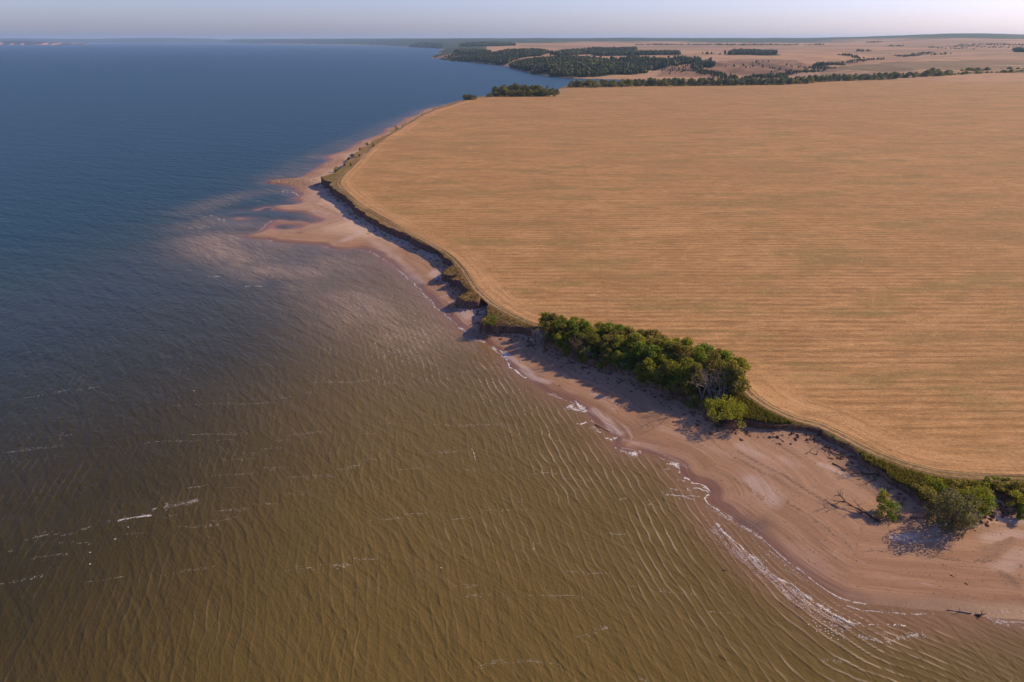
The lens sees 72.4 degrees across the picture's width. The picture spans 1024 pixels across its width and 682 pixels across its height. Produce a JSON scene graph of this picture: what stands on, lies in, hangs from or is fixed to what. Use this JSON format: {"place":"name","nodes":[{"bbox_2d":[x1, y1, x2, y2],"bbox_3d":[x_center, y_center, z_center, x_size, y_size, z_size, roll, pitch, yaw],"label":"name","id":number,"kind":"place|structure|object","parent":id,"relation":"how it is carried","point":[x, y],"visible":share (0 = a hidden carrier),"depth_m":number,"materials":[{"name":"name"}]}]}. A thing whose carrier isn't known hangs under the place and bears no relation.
{"place":"outdoors","nodes":[
{"label":"outdoors","id":0,"kind":"place"},
{"bbox_2d":[0,41,89,44],"bbox_3d":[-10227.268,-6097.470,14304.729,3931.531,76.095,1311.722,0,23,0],"label":"wooded point","id":1,"kind":"structure","parent":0,"point":[26,43],"depth_m":13816.86,"materials":[{"name":"grey"}]},
{"bbox_2d":[0,38,226,42],"bbox_3d":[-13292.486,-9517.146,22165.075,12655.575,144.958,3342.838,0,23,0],"label":"distant hills","id":2,"kind":"structure","parent":0,"point":[154,40],"depth_m":20955.73,"materials":[{"name":"grey"}]},
{"bbox_2d":[0,43,1023,681],"bbox_3d":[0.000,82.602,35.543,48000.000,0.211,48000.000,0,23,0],"label":"water","id":3,"kind":"structure","parent":0,"point":[146,301],"depth_m":162.24,"materials":[{"name":"liquid"}]},
{"bbox_2d":[1,378,841,681],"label":"wind streak foam","id":4,"kind":"object","parent":3,"relation":"on","point":[321,476],"visible":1,"depth_m":143.83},
{"bbox_2d":[192,168,1023,643],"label":"surf foam","id":5,"kind":"object","parent":3,"relation":"on","point":[710,506],"visible":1,"depth_m":141.19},
{"bbox_2d":[706,506,885,638],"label":"thin surf foam","id":6,"kind":"object","parent":3,"relation":"on","point":[771,576],"visible":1,"depth_m":126.81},
{"bbox_2d":[224,33,1023,82],"bbox_3d":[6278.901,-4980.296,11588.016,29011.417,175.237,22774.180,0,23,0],"label":"distant land","id":7,"kind":"structure","parent":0,"point":[994,59],"depth_m":3425.31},
{"bbox_2d":[454,41,777,69],"bbox_3d":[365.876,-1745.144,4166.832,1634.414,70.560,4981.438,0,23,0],"label":"pine wood","id":8,"kind":"object","parent":7,"relation":"on","point":[697,62],"visible":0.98,"depth_m":2874.49,"materials":[{"name":"green plant"}]},
{"bbox_2d":[410,42,1023,76],"bbox_3d":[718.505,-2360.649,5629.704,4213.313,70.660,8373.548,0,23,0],"label":"mixed wood","id":9,"kind":"object","parent":7,"relation":"on","point":[563,64],"visible":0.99,"depth_m":2257.99,"materials":[{"name":"green plant"}]},
{"bbox_2d":[441,41,1023,78],"bbox_3d":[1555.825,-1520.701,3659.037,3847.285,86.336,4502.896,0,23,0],"label":"ravine scrub","id":10,"kind":"object","parent":7,"relation":"on","point":[770,75],"visible":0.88,"depth_m":2187.12,"materials":[{"name":"green plant"}]},
{"bbox_2d":[233,102,1023,619],"bbox_3d":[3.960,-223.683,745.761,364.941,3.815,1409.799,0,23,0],"label":"beach","id":11,"kind":"structure","parent":0,"point":[629,418],"depth_m":153.29,"materials":[{"name":"beige sand"}]},
{"bbox_2d":[267,177,319,187],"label":"shore stones","id":12,"kind":"object","parent":11,"relation":"on","point":[295,182],"visible":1,"depth_m":476.01,"materials":[{"name":"grey stone"}]},
{"bbox_2d":[532,326,550,344],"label":"bare shrub","id":13,"kind":"object","parent":11,"relation":"on","point":[539,340],"visible":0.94,"depth_m":219.51,"materials":[{"name":"plant"}]},
{"bbox_2d":[560,344,571,356],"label":"leafy tree","id":14,"kind":"object","parent":11,"relation":"on","point":[564,349],"visible":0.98,"depth_m":210.62,"materials":[{"name":"green plant"}]},
{"bbox_2d":[568,332,589,360],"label":"bare shrub","id":15,"kind":"object","parent":11,"relation":"on","point":[578,344],"visible":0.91,"depth_m":208.05,"materials":[{"name":"plant"}]},
{"bbox_2d":[632,362,647,382],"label":"leafy tree","id":16,"kind":"object","parent":11,"relation":"on","point":[639,377],"visible":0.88,"depth_m":194.04,"materials":[{"name":"green plant"}]},
{"bbox_2d":[317,168,1019,531],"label":"fallen clods","id":17,"kind":"object","parent":11,"relation":"on","point":[987,524],"visible":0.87,"depth_m":174.48,"materials":[{"name":"brown soil"}]},
{"bbox_2d":[708,418,726,428],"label":"brush heap","id":18,"kind":"object","parent":11,"relation":"on","point":[717,424],"visible":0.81,"depth_m":172.75,"materials":[{"name":"brown wood"}]},
{"bbox_2d":[727,419,741,430],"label":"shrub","id":19,"kind":"object","parent":11,"relation":"on","point":[734,425],"visible":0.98,"depth_m":171.28,"materials":[{"name":"green plant"}]},
{"bbox_2d":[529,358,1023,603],"bbox_3d":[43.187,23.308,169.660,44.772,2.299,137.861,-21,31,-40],"label":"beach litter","id":20,"kind":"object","parent":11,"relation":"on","point":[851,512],"visible":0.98,"depth_m":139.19,"materials":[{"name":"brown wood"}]},
{"bbox_2d":[825,488,883,523],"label":"fallen tree","id":21,"kind":"object","parent":11,"relation":"on","point":[865,512],"visible":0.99,"depth_m":143.17,"materials":[{"name":"brown wood"}]},
{"bbox_2d":[841,464,878,475],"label":"fallen tree","id":22,"kind":"object","parent":11,"relation":"on","point":[857,472],"visible":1,"depth_m":153.87,"materials":[{"name":"brown wood"}]},
{"bbox_2d":[873,488,902,521],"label":"shrub","id":23,"kind":"object","parent":11,"relation":"on","point":[891,505],"visible":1,"depth_m":140.99,"materials":[{"name":"green plant"}]},
{"bbox_2d":[920,487,985,535],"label":"shrub","id":24,"kind":"object","parent":11,"relation":"on","point":[965,519],"visible":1,"depth_m":135.39,"materials":[{"name":"green plant"}]},
{"bbox_2d":[977,490,997,515],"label":"shrub","id":25,"kind":"object","parent":11,"relation":"on","point":[984,511],"visible":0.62,"depth_m":139.42,"materials":[{"name":"green plant"}]},
{"bbox_2d":[1006,489,1023,510],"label":"shrub","id":26,"kind":"object","parent":11,"relation":"on","point":[1020,499],"visible":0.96,"depth_m":141.63,"materials":[{"name":"green plant"}]},
{"bbox_2d":[1015,505,1023,519],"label":"shrub","id":27,"kind":"object","parent":11,"relation":"on","point":[1020,513],"visible":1,"depth_m":139.91,"materials":[{"name":"green plant"}]},
{"bbox_2d":[321,104,1020,512],"bbox_3d":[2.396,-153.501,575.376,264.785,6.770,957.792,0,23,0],"label":"bluff","id":28,"kind":"structure","parent":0,"point":[489,330],"depth_m":210.60,"materials":[{"name":"brown soil"}]},
{"bbox_2d":[555,336,571,346],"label":"shrub","id":29,"kind":"object","parent":28,"relation":"on","point":[564,338],"visible":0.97,"depth_m":212.55,"materials":[{"name":"green plant"}]},
{"bbox_2d":[321,79,1023,506],"bbox_3d":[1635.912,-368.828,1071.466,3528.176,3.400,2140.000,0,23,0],"label":"grass verge","id":30,"kind":"object","parent":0,"point":[333,177],"depth_m":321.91,"materials":[{"name":"green plant"}]},
{"bbox_2d":[483,315,496,325],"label":"shrub","id":31,"kind":"object","parent":30,"relation":"on","point":[490,319],"visible":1,"depth_m":229.04,"materials":[{"name":"green plant"}]},
{"bbox_2d":[538,312,550,326],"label":"leafy tree","id":32,"kind":"object","parent":30,"relation":"on","point":[544,316],"visible":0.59,"depth_m":225.52,"materials":[{"name":"green plant"}]},
{"bbox_2d":[542,321,554,336],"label":"leafy tree","id":33,"kind":"object","parent":30,"relation":"on","point":[546,325],"visible":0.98,"depth_m":218.00,"materials":[{"name":"green plant"}]},
{"bbox_2d":[543,313,558,330],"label":"leafy tree","id":34,"kind":"object","parent":30,"relation":"on","point":[552,316],"visible":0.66,"depth_m":221.69,"materials":[{"name":"green plant"}]},
{"bbox_2d":[553,334,562,345],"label":"leafy tree","id":35,"kind":"object","parent":30,"relation":"on","point":[556,338],"visible":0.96,"depth_m":213.76,"materials":[{"name":"green plant"}]},
{"bbox_2d":[554,324,567,337],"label":"leafy tree","id":36,"kind":"object","parent":30,"relation":"on","point":[562,329],"visible":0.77,"depth_m":215.71,"materials":[{"name":"green plant"}]},
{"bbox_2d":[553,319,568,335],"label":"leafy tree","id":37,"kind":"object","parent":30,"relation":"on","point":[557,322],"visible":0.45,"depth_m":218.68,"materials":[{"name":"green plant"}]},
{"bbox_2d":[563,319,578,337],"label":"leafy tree","id":38,"kind":"object","parent":30,"relation":"on","point":[571,324],"visible":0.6,"depth_m":216.56,"materials":[{"name":"green plant"}]},
{"bbox_2d":[565,327,578,343],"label":"leafy tree","id":39,"kind":"object","parent":30,"relation":"on","point":[573,332],"visible":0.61,"depth_m":212.66,"materials":[{"name":"green plant"}]},
{"bbox_2d":[575,332,588,349],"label":"leafy tree","id":40,"kind":"object","parent":30,"relation":"on","point":[582,336],"visible":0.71,"depth_m":210.15,"materials":[{"name":"green plant"}]},
{"bbox_2d":[577,349,587,362],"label":"leafy tree","id":41,"kind":"object","parent":30,"relation":"on","point":[584,356],"visible":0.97,"depth_m":206.00,"materials":[{"name":"green plant"}]},
{"bbox_2d":[576,321,591,338],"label":"leafy tree","id":42,"kind":"object","parent":30,"relation":"on","point":[584,325],"visible":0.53,"depth_m":214.09,"materials":[{"name":"green plant"}]},
{"bbox_2d":[587,346,596,357],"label":"shrub","id":43,"kind":"object","parent":30,"relation":"on","point":[593,352],"visible":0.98,"depth_m":205.70,"materials":[{"name":"green plant"}]},
{"bbox_2d":[584,326,600,344],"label":"leafy tree","id":44,"kind":"object","parent":30,"relation":"on","point":[589,328],"visible":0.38,"depth_m":211.52,"materials":[{"name":"green plant"}]},
{"bbox_2d":[587,333,601,351],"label":"leafy tree","id":45,"kind":"object","parent":30,"relation":"on","point":[595,339],"visible":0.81,"depth_m":207.48,"materials":[{"name":"green plant"}]},
{"bbox_2d":[596,325,612,342],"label":"leafy tree","id":46,"kind":"object","parent":30,"relation":"on","point":[606,330],"visible":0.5,"depth_m":210.06,"materials":[{"name":"green plant"}]},
{"bbox_2d":[597,335,612,356],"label":"leafy tree","id":47,"kind":"object","parent":30,"relation":"on","point":[603,345],"visible":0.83,"depth_m":204.58,"materials":[{"name":"green plant"}]},
{"bbox_2d":[600,347,613,362],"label":"leafy tree","id":48,"kind":"object","parent":30,"relation":"on","point":[607,352],"visible":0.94,"depth_m":201.58,"materials":[{"name":"green plant"}]},
{"bbox_2d":[606,330,624,349],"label":"leafy tree","id":49,"kind":"object","parent":30,"relation":"on","point":[613,333],"visible":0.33,"depth_m":205.81,"materials":[{"name":"green plant"}]},
{"bbox_2d":[611,350,622,365],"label":"leafy tree","id":50,"kind":"object","parent":30,"relation":"on","point":[617,354],"visible":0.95,"depth_m":199.22,"materials":[{"name":"green plant"}]},
{"bbox_2d":[611,334,625,353],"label":"leafy tree","id":51,"kind":"object","parent":30,"relation":"on","point":[618,343],"visible":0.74,"depth_m":203.23,"materials":[{"name":"green plant"}]},
{"bbox_2d":[611,324,628,337],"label":"leafy tree","id":52,"kind":"object","parent":30,"relation":"on","point":[619,327],"visible":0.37,"depth_m":209.94,"materials":[{"name":"green plant"}]},
{"bbox_2d":[620,352,635,368],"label":"leafy tree","id":53,"kind":"object","parent":30,"relation":"on","point":[629,355],"visible":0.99,"depth_m":198.18,"materials":[{"name":"green plant"}]},
{"bbox_2d":[623,341,641,360],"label":"leafy tree","id":54,"kind":"object","parent":30,"relation":"on","point":[627,349],"visible":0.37,"depth_m":201.14,"materials":[{"name":"green plant"}]},
{"bbox_2d":[624,332,646,350],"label":"leafy tree","id":55,"kind":"object","parent":30,"relation":"on","point":[638,337],"visible":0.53,"depth_m":201.77,"materials":[{"name":"green plant"}]},
{"bbox_2d":[630,341,647,362],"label":"leafy tree","id":56,"kind":"object","parent":30,"relation":"on","point":[641,345],"visible":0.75,"depth_m":197.50,"materials":[{"name":"green plant"}]},
{"bbox_2d":[635,329,649,338],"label":"leafy tree","id":57,"kind":"object","parent":30,"relation":"on","point":[642,332],"visible":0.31,"depth_m":206.48,"materials":[{"name":"green plant"}]},
{"bbox_2d":[638,357,657,379],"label":"leafy tree","id":58,"kind":"object","parent":30,"relation":"on","point":[647,362],"visible":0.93,"depth_m":191.42,"materials":[{"name":"green plant"}]},
{"bbox_2d":[638,344,663,367],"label":"leafy tree","id":59,"kind":"object","parent":30,"relation":"on","point":[651,351],"visible":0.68,"depth_m":195.41,"materials":[{"name":"green plant"}]},
{"bbox_2d":[644,337,661,358],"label":"leafy tree","id":60,"kind":"object","parent":30,"relation":"on","point":[656,341],"visible":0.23,"depth_m":199.84,"materials":[{"name":"green plant"}]},
{"bbox_2d":[644,329,664,345],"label":"leafy tree","id":61,"kind":"object","parent":30,"relation":"on","point":[650,332],"visible":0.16,"depth_m":205.82,"materials":[{"name":"green plant"}]},
{"bbox_2d":[653,364,670,381],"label":"leafy tree","id":62,"kind":"object","parent":30,"relation":"on","point":[661,374],"visible":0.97,"depth_m":188.64,"materials":[{"name":"green plant"}]},
{"bbox_2d":[652,353,671,367],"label":"leafy tree","id":63,"kind":"object","parent":30,"relation":"on","point":[661,359],"visible":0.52,"depth_m":193.09,"materials":[{"name":"green plant"}]},
{"bbox_2d":[656,336,670,358],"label":"leafy tree","id":64,"kind":"object","parent":30,"relation":"on","point":[665,339],"visible":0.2,"depth_m":201.34,"materials":[{"name":"green plant"}]},
{"bbox_2d":[657,340,674,358],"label":"leafy tree","id":65,"kind":"object","parent":30,"relation":"on","point":[665,344],"visible":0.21,"depth_m":197.44,"materials":[{"name":"green plant"}]},
{"bbox_2d":[660,375,673,388],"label":"shrub","id":66,"kind":"object","parent":30,"relation":"on","point":[671,378],"visible":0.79,"depth_m":187.82,"materials":[{"name":"green plant"}]},
{"bbox_2d":[658,359,681,382],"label":"leafy tree","id":67,"kind":"object","parent":30,"relation":"on","point":[671,366],"visible":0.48,"depth_m":188.37,"materials":[{"name":"green plant"}]},
{"bbox_2d":[665,380,678,394],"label":"leafy tree","id":68,"kind":"object","parent":30,"relation":"on","point":[673,383],"visible":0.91,"depth_m":185.26,"materials":[{"name":"green plant"}]},
{"bbox_2d":[663,341,685,371],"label":"leafy tree","id":69,"kind":"object","parent":30,"relation":"on","point":[676,347],"visible":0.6,"depth_m":194.55,"materials":[{"name":"green plant"}]},
{"bbox_2d":[669,372,689,392],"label":"leafy tree","id":70,"kind":"object","parent":30,"relation":"on","point":[682,383],"visible":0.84,"depth_m":184.17,"materials":[{"name":"green plant"}]},
{"bbox_2d":[678,386,689,398],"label":"shrub","id":71,"kind":"object","parent":30,"relation":"on","point":[684,390],"visible":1,"depth_m":183.21,"materials":[{"name":"green plant"}]},
{"bbox_2d":[671,356,697,386],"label":"leafy tree","id":72,"kind":"object","parent":30,"relation":"on","point":[682,368],"visible":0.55,"depth_m":185.28,"materials":[{"name":"green plant"}]},
{"bbox_2d":[674,345,696,365],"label":"leafy tree","id":73,"kind":"object","parent":30,"relation":"on","point":[686,351],"visible":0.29,"depth_m":192.03,"materials":[{"name":"green plant"}]},
{"bbox_2d":[678,336,696,362],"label":"leafy tree","id":74,"kind":"object","parent":30,"relation":"on","point":[686,341],"visible":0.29,"depth_m":199.36,"materials":[{"name":"green plant"}]},
{"bbox_2d":[683,394,698,408],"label":"shrub","id":75,"kind":"object","parent":30,"relation":"on","point":[695,398],"visible":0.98,"depth_m":181.17,"materials":[{"name":"green plant"}]},
{"bbox_2d":[685,362,707,393],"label":"leafy tree","id":76,"kind":"object","parent":30,"relation":"on","point":[696,367],"visible":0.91,"depth_m":183.76,"materials":[{"name":"green plant"}]},
{"bbox_2d":[686,345,710,375],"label":"leafy tree","id":77,"kind":"object","parent":30,"relation":"on","point":[701,353],"visible":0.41,"depth_m":190.90,"materials":[{"name":"green plant"}]},
{"bbox_2d":[687,365,722,399],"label":"dead tree","id":78,"kind":"object","parent":30,"relation":"on","point":[702,395],"visible":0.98,"depth_m":180.83,"materials":[{"name":"grey wood"}]},
{"bbox_2d":[696,342,714,362],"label":"leafy tree","id":79,"kind":"object","parent":30,"relation":"on","point":[707,347],"visible":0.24,"depth_m":195.53,"materials":[{"name":"green plant"}]},
{"bbox_2d":[702,396,721,409],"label":"shrub","id":80,"kind":"object","parent":30,"relation":"on","point":[703,401],"visible":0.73,"depth_m":177.19,"materials":[{"name":"green plant"}]},
{"bbox_2d":[700,351,725,387],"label":"leafy tree","id":81,"kind":"object","parent":30,"relation":"on","point":[714,364],"visible":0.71,"depth_m":186.44,"materials":[{"name":"green plant"}]},
{"bbox_2d":[701,365,734,399],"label":"dead tree","id":82,"kind":"object","parent":30,"relation":"on","point":[713,390],"visible":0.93,"depth_m":181.36,"materials":[{"name":"grey wood"}]},
{"bbox_2d":[709,348,730,368],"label":"leafy tree","id":83,"kind":"object","parent":30,"relation":"on","point":[719,350],"visible":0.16,"depth_m":192.34,"materials":[{"name":"green plant"}]},
{"bbox_2d":[704,394,745,427],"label":"shrub","id":84,"kind":"object","parent":30,"relation":"on","point":[728,411],"visible":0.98,"depth_m":173.17,"materials":[{"name":"green plant"}]},
{"bbox_2d":[715,350,734,378],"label":"leafy tree","id":85,"kind":"object","parent":30,"relation":"on","point":[724,356],"visible":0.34,"depth_m":190.50,"materials":[{"name":"green plant"}]},
{"bbox_2d":[714,361,738,390],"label":"leafy tree","id":86,"kind":"object","parent":30,"relation":"on","point":[725,367],"visible":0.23,"depth_m":185.15,"materials":[{"name":"green plant"}]},
{"bbox_2d":[720,367,747,393],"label":"leafy tree","id":87,"kind":"object","parent":30,"relation":"on","point":[734,389],"visible":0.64,"depth_m":181.10,"materials":[{"name":"green plant"}]},
{"bbox_2d":[717,359,751,393],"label":"leafy tree","id":88,"kind":"object","parent":30,"relation":"on","point":[739,387],"visible":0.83,"depth_m":181.36,"materials":[{"name":"green plant"}]},
{"bbox_2d":[730,400,748,415],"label":"shrub","id":89,"kind":"object","parent":30,"relation":"on","point":[741,407],"visible":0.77,"depth_m":173.96,"materials":[{"name":"green plant"}]},
{"bbox_2d":[732,356,751,376],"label":"leafy tree","id":90,"kind":"object","parent":30,"relation":"on","point":[743,363],"visible":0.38,"depth_m":187.56,"materials":[{"name":"green plant"}]},
{"bbox_2d":[701,390,1023,505],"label":"bank weeds","id":91,"kind":"object","parent":30,"relation":"on","point":[908,477],"visible":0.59,"depth_m":153.90,"materials":[{"name":"green plant"}]},
{"bbox_2d":[909,481,931,497],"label":"shrub","id":92,"kind":"object","parent":30,"relation":"on","point":[915,485],"visible":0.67,"depth_m":145.02,"materials":[{"name":"green plant"}]},
{"bbox_2d":[918,485,943,506],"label":"shrub","id":93,"kind":"object","parent":30,"relation":"on","point":[927,493],"visible":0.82,"depth_m":141.42,"materials":[{"name":"green plant"}]},
{"bbox_2d":[923,473,942,489],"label":"shrub","id":94,"kind":"object","parent":30,"relation":"on","point":[931,480],"visible":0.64,"depth_m":146.10,"materials":[{"name":"green plant"}]},
{"bbox_2d":[929,483,949,497],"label":"shrub","id":95,"kind":"object","parent":30,"relation":"on","point":[936,486],"visible":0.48,"depth_m":143.84,"materials":[{"name":"green plant"}]},
{"bbox_2d":[946,478,975,506],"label":"shrub","id":96,"kind":"object","parent":30,"relation":"on","point":[952,486],"visible":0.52,"depth_m":143.56,"materials":[{"name":"green plant"}]},
{"bbox_2d":[959,481,994,511],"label":"shrub","id":97,"kind":"object","parent":30,"relation":"on","point":[981,489],"visible":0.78,"depth_m":138.70,"materials":[{"name":"green plant"}]},
{"bbox_2d":[965,478,990,487],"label":"shrub","id":98,"kind":"object","parent":30,"relation":"on","point":[978,484],"visible":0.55,"depth_m":146.35,"materials":[{"name":"green plant"}]},
{"bbox_2d":[984,476,1004,489],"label":"shrub","id":99,"kind":"object","parent":30,"relation":"on","point":[993,478],"visible":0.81,"depth_m":147.26,"materials":[{"name":"green plant"}]},
{"bbox_2d":[991,483,1009,492],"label":"shrub","id":100,"kind":"object","parent":30,"relation":"on","point":[997,488],"visible":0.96,"depth_m":144.93,"materials":[{"name":"green plant"}]},
{"bbox_2d":[998,477,1023,491],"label":"shrub","id":101,"kind":"object","parent":30,"relation":"on","point":[1005,482],"visible":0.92,"depth_m":145.79,"materials":[{"name":"green plant"}]},
{"bbox_2d":[336,100,1023,482],"bbox_3d":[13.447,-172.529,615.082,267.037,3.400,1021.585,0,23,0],"label":"dirt track","id":102,"kind":"structure","parent":0,"point":[750,392],"depth_m":178.10,"materials":[{"name":"soil"}]},
{"bbox_2d":[341,79,1023,473],"bbox_3d":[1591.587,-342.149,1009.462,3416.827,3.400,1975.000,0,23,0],"label":"stubble field","id":103,"kind":"structure","parent":0,"point":[847,257],"depth_m":345.83,"materials":[{"name":"beige plant"}]},
{"bbox_2d":[591,321,605,337],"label":"leafy tree","id":104,"kind":"object","parent":103,"relation":"on","point":[598,325],"visible":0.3,"depth_m":215.77,"materials":[{"name":"green plant"}]},
{"bbox_2d":[623,325,634,340],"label":"leafy tree","id":105,"kind":"object","parent":103,"relation":"on","point":[628,329],"visible":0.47,"depth_m":210.06,"materials":[{"name":"green plant"}]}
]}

